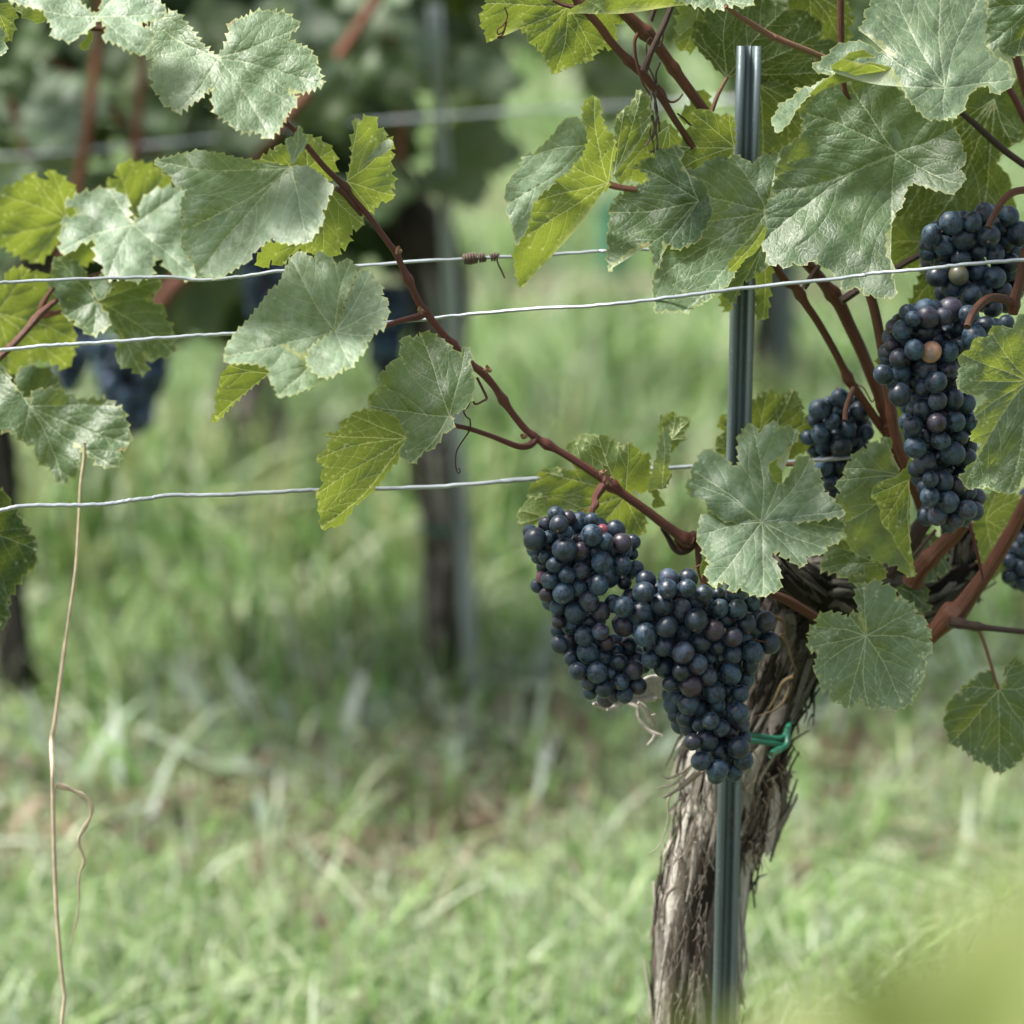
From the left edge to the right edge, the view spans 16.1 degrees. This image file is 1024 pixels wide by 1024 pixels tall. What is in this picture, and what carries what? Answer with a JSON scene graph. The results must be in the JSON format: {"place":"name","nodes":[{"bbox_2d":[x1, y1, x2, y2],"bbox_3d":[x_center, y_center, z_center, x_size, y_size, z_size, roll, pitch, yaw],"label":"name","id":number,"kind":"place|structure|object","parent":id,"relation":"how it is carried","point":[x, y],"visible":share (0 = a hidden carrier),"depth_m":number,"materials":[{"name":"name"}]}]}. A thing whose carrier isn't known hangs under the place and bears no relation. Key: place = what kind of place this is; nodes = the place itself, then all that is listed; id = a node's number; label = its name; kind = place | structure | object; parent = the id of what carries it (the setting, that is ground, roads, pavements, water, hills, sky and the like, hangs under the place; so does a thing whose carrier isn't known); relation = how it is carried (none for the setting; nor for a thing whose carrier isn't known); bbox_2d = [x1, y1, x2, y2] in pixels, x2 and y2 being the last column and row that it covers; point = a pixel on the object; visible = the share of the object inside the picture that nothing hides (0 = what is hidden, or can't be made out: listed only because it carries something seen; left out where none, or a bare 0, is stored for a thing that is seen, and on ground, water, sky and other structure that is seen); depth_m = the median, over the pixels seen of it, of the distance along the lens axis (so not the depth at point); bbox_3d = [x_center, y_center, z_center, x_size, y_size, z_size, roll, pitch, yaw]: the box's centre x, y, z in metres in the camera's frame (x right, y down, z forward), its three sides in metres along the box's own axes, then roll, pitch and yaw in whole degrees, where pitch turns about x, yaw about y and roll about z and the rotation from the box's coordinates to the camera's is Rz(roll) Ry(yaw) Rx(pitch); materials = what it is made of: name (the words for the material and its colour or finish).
{"place":"outdoors","nodes":[
{"label":"outdoors","id":0,"kind":"place"},
{"bbox_2d":[0,0,1023,1023],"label":"ground","id":1,"kind":"structure","parent":0,"point":[862,878],"depth_m":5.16,"materials":[{"name":"plant"}]},
{"bbox_2d":[49,442,93,1023],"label":"straw stalk","id":2,"kind":"object","parent":1,"relation":"on","point":[80,794],"visible":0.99,"depth_m":2.58,"materials":[{"name":"beige plant"}]},
{"bbox_2d":[0,0,261,716],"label":"grapevine","id":3,"kind":"object","parent":1,"relation":"on","point":[14,638],"visible":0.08,"depth_m":4.58,"materials":[{"name":"green plant"}]},
{"bbox_2d":[213,0,434,488],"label":"grapevine","id":4,"kind":"object","parent":1,"relation":"on","point":[275,409],"visible":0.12,"depth_m":6.06,"materials":[{"name":"green plant"}]},
{"bbox_2d":[209,0,473,708],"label":"grapevine","id":5,"kind":"object","parent":1,"relation":"on","point":[410,228],"visible":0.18,"depth_m":4.57,"materials":[{"name":"brown plant"}]},
{"bbox_2d":[74,113,432,171],"bbox_3d":[-0.468,-0.458,4.547,0.762,0.070,0.006,-3,12,-12],"label":"trellis wire","id":6,"kind":"object","parent":5,"relation":"attached to","point":[102,169],"visible":0.07,"depth_m":4.54,"materials":[{"name":"silver metal"}]},
{"bbox_2d":[0,0,536,345],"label":"grapevine","id":7,"kind":"object","parent":5,"relation":"attached to","point":[57,106],"visible":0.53,"depth_m":4.21,"materials":[{"name":"green plant"}]},
{"bbox_2d":[49,297,96,393],"bbox_3d":[-0.513,-0.200,4.233,0.072,0.123,0.122,-1,12,-6],"label":"grape bunch","id":8,"kind":"object","parent":7,"relation":"attached to","point":[71,377],"visible":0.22,"depth_m":4.19,"materials":[{"name":"blue food"}]},
{"bbox_2d":[91,334,169,435],"bbox_3d":[-0.435,-0.145,4.141,0.089,0.135,0.124,-1,12,-5],"label":"grape bunch","id":9,"kind":"object","parent":7,"relation":"hanging from","point":[136,395],"visible":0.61,"depth_m":4.10,"materials":[{"name":"blue food"}]},
{"bbox_2d":[239,238,292,316],"bbox_3d":[-0.284,-0.276,4.148,0.074,0.121,0.125,0,12,0],"label":"grape bunch","id":10,"kind":"object","parent":7,"relation":"attached to","point":[254,290],"visible":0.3,"depth_m":4.11,"materials":[{"name":"blue food"}]},
{"bbox_2d":[0,98,734,158],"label":"trellis wire","id":11,"kind":"object","parent":7,"relation":"attached to","point":[378,121],"visible":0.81,"depth_m":4.16,"materials":[{"name":"silver metal"}]},
{"bbox_2d":[366,278,410,384],"bbox_3d":[-0.159,-0.227,4.551,0.065,0.141,0.129,0,12,0],"label":"grape bunch","id":12,"kind":"object","parent":5,"relation":"attached to","point":[383,351],"visible":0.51,"depth_m":4.50,"materials":[{"name":"blue food"}]},
{"bbox_2d":[416,520,473,533],"bbox_3d":[-0.086,0.017,4.627,0.074,0.010,0.074,0,12,0],"label":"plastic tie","id":13,"kind":"object","parent":5,"relation":"attached to","point":[437,531],"visible":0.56,"depth_m":4.59,"materials":[{"name":"green plastic"}]},
{"bbox_2d":[431,295,471,307],"bbox_3d":[-0.088,-0.267,4.569,0.074,0.010,0.074,0,12,0],"label":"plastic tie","id":14,"kind":"object","parent":5,"relation":"attached to","point":[460,301],"visible":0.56,"depth_m":4.54,"materials":[{"name":"plastic"}]},
{"bbox_2d":[429,0,735,127],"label":"grapevine","id":15,"kind":"object","parent":5,"relation":"attached to","point":[610,77],"visible":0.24,"depth_m":4.72,"materials":[{"name":"green plant"}]},
{"bbox_2d":[427,4,479,700],"bbox_3d":[-0.071,-0.171,4.487,0.018,0.916,0.142,4,12,20],"label":"metal stake","id":16,"kind":"object","parent":1,"relation":"on","point":[442,158],"visible":0.81,"depth_m":4.46,"materials":[{"name":"grey metal"}]},
{"bbox_2d":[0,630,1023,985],"bbox_3d":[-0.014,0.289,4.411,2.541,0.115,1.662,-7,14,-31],"label":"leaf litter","id":17,"kind":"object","parent":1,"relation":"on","point":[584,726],"visible":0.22,"depth_m":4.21,"materials":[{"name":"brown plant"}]},
{"bbox_2d":[9,0,1023,1023],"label":"grapevine","id":18,"kind":"object","parent":1,"relation":"on","point":[876,603],"visible":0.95,"depth_m":2.48,"materials":[{"name":"green plant"}]},
{"bbox_2d":[0,2,195,629],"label":"grapevine","id":19,"kind":"object","parent":18,"relation":"attached to","point":[129,222],"visible":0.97,"depth_m":2.63,"materials":[{"name":"green plant"}]},
{"bbox_2d":[0,258,1023,351],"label":"trellis wire","id":20,"kind":"object","parent":18,"relation":"attached to","point":[866,274],"visible":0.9,"depth_m":2.42,"materials":[{"name":"silver metal"}]},
{"bbox_2d":[522,506,649,707],"bbox_3d":[0.051,0.065,2.467,0.089,0.145,0.058,0,12,0],"label":"grape bunch","id":21,"kind":"object","parent":18,"relation":"attached to","point":[581,560],"visible":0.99,"depth_m":2.45,"materials":[{"name":"blue food"}]},
{"bbox_2d":[604,564,779,783],"bbox_3d":[0.124,0.112,2.471,0.122,0.154,0.049,-2,12,-9],"label":"grape bunch","id":22,"kind":"object","parent":18,"relation":"attached to","point":[700,661],"visible":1,"depth_m":2.46,"materials":[{"name":"blue food"}]},
{"bbox_2d":[749,720,792,757],"bbox_3d":[0.189,0.157,2.599,0.030,0.024,0.113,6,13,29],"label":"plastic tie","id":23,"kind":"object","parent":18,"relation":"attached to","point":[764,739],"visible":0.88,"depth_m":2.59,"materials":[{"name":"green plastic"}]},
{"bbox_2d":[800,386,874,497],"bbox_3d":[0.233,-0.054,2.620,0.056,0.085,0.100,0,12,0],"label":"grape bunch","id":24,"kind":"object","parent":18,"relation":"attached to","point":[832,433],"visible":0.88,"depth_m":2.58,"materials":[{"name":"blue food"}]},
{"bbox_2d":[873,297,1014,533],"bbox_3d":[0.289,-0.065,2.478,0.104,0.164,0.064,-9,15,-39],"label":"grape bunch","id":25,"kind":"object","parent":18,"relation":"attached to","point":[925,345],"visible":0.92,"depth_m":2.46,"materials":[{"name":"blue food"}]},
{"bbox_2d":[918,199,1023,317],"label":"grape bunch","id":26,"kind":"object","parent":18,"relation":"attached to","point":[954,237],"visible":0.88,"depth_m":2.48,"materials":[{"name":"blue food"}]},
{"bbox_2d":[1001,487,1023,591],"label":"grape bunch","id":27,"kind":"object","parent":18,"relation":"attached to","point":[1012,576],"visible":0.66,"depth_m":2.62,"materials":[{"name":"blue food"}]},
{"bbox_2d":[598,198,630,274],"bbox_3d":[0.251,-0.612,8.810,0.084,0.296,0.077,0,12,0],"label":"guard tube","id":28,"kind":"object","parent":1,"relation":"on","point":[604,206],"visible":0.29,"depth_m":8.78,"materials":[{"name":"green plastic"}]},
{"bbox_2d":[429,0,873,393],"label":"grapevine","id":29,"kind":"object","parent":1,"relation":"on","point":[764,333],"visible":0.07,"depth_m":7.12,"materials":[{"name":"green plant"}]},
{"bbox_2d":[712,46,761,1023],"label":"metal stake","id":30,"kind":"object","parent":1,"relation":"on","point":[742,312],"visible":0.62,"depth_m":2.55,"materials":[{"name":"grey metal"}]},
{"bbox_2d":[0,245,760,284],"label":"trellis wire","id":31,"kind":"object","parent":30,"relation":"attached to","point":[258,273],"visible":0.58,"depth_m":2.48,"materials":[{"name":"silver metal"}]},
{"bbox_2d":[462,252,504,277],"bbox_3d":[-0.020,-0.171,2.511,0.030,0.018,0.009,-2,12,-9],"label":"dried tendril","id":32,"kind":"object","parent":31,"relation":"attached to","point":[470,258],"visible":1,"depth_m":2.51},
{"bbox_2d":[0,446,979,512],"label":"trellis wire","id":33,"kind":"object","parent":30,"relation":"attached to","point":[287,491],"visible":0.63,"depth_m":2.49,"materials":[{"name":"silver metal"}]},
{"bbox_2d":[773,262,797,396],"bbox_3d":[0.514,-0.420,6.769,0.054,0.513,0.021,-1,12,-6],"label":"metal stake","id":34,"kind":"object","parent":1,"relation":"on","point":[785,325],"visible":0.36,"depth_m":6.78,"materials":[{"name":"grey metal"}]},
{"bbox_2d":[677,861,1023,1023],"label":"grapevine","id":35,"kind":"object","parent":1,"relation":"on","point":[960,966],"visible":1,"depth_m":0.64,"materials":[{"name":"green plant"}]},
{"bbox_2d":[830,0,1023,149],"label":"grapevine","id":36,"kind":"object","parent":1,"relation":"on","point":[857,7],"visible":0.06,"depth_m":4.91,"materials":[{"name":"green plant"}]},
{"bbox_2d":[224,985,821,1023],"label":"tall grass","id":37,"kind":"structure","parent":0,"point":[547,1011],"depth_m":1.80,"materials":[{"name":"green plant"}]}
]}

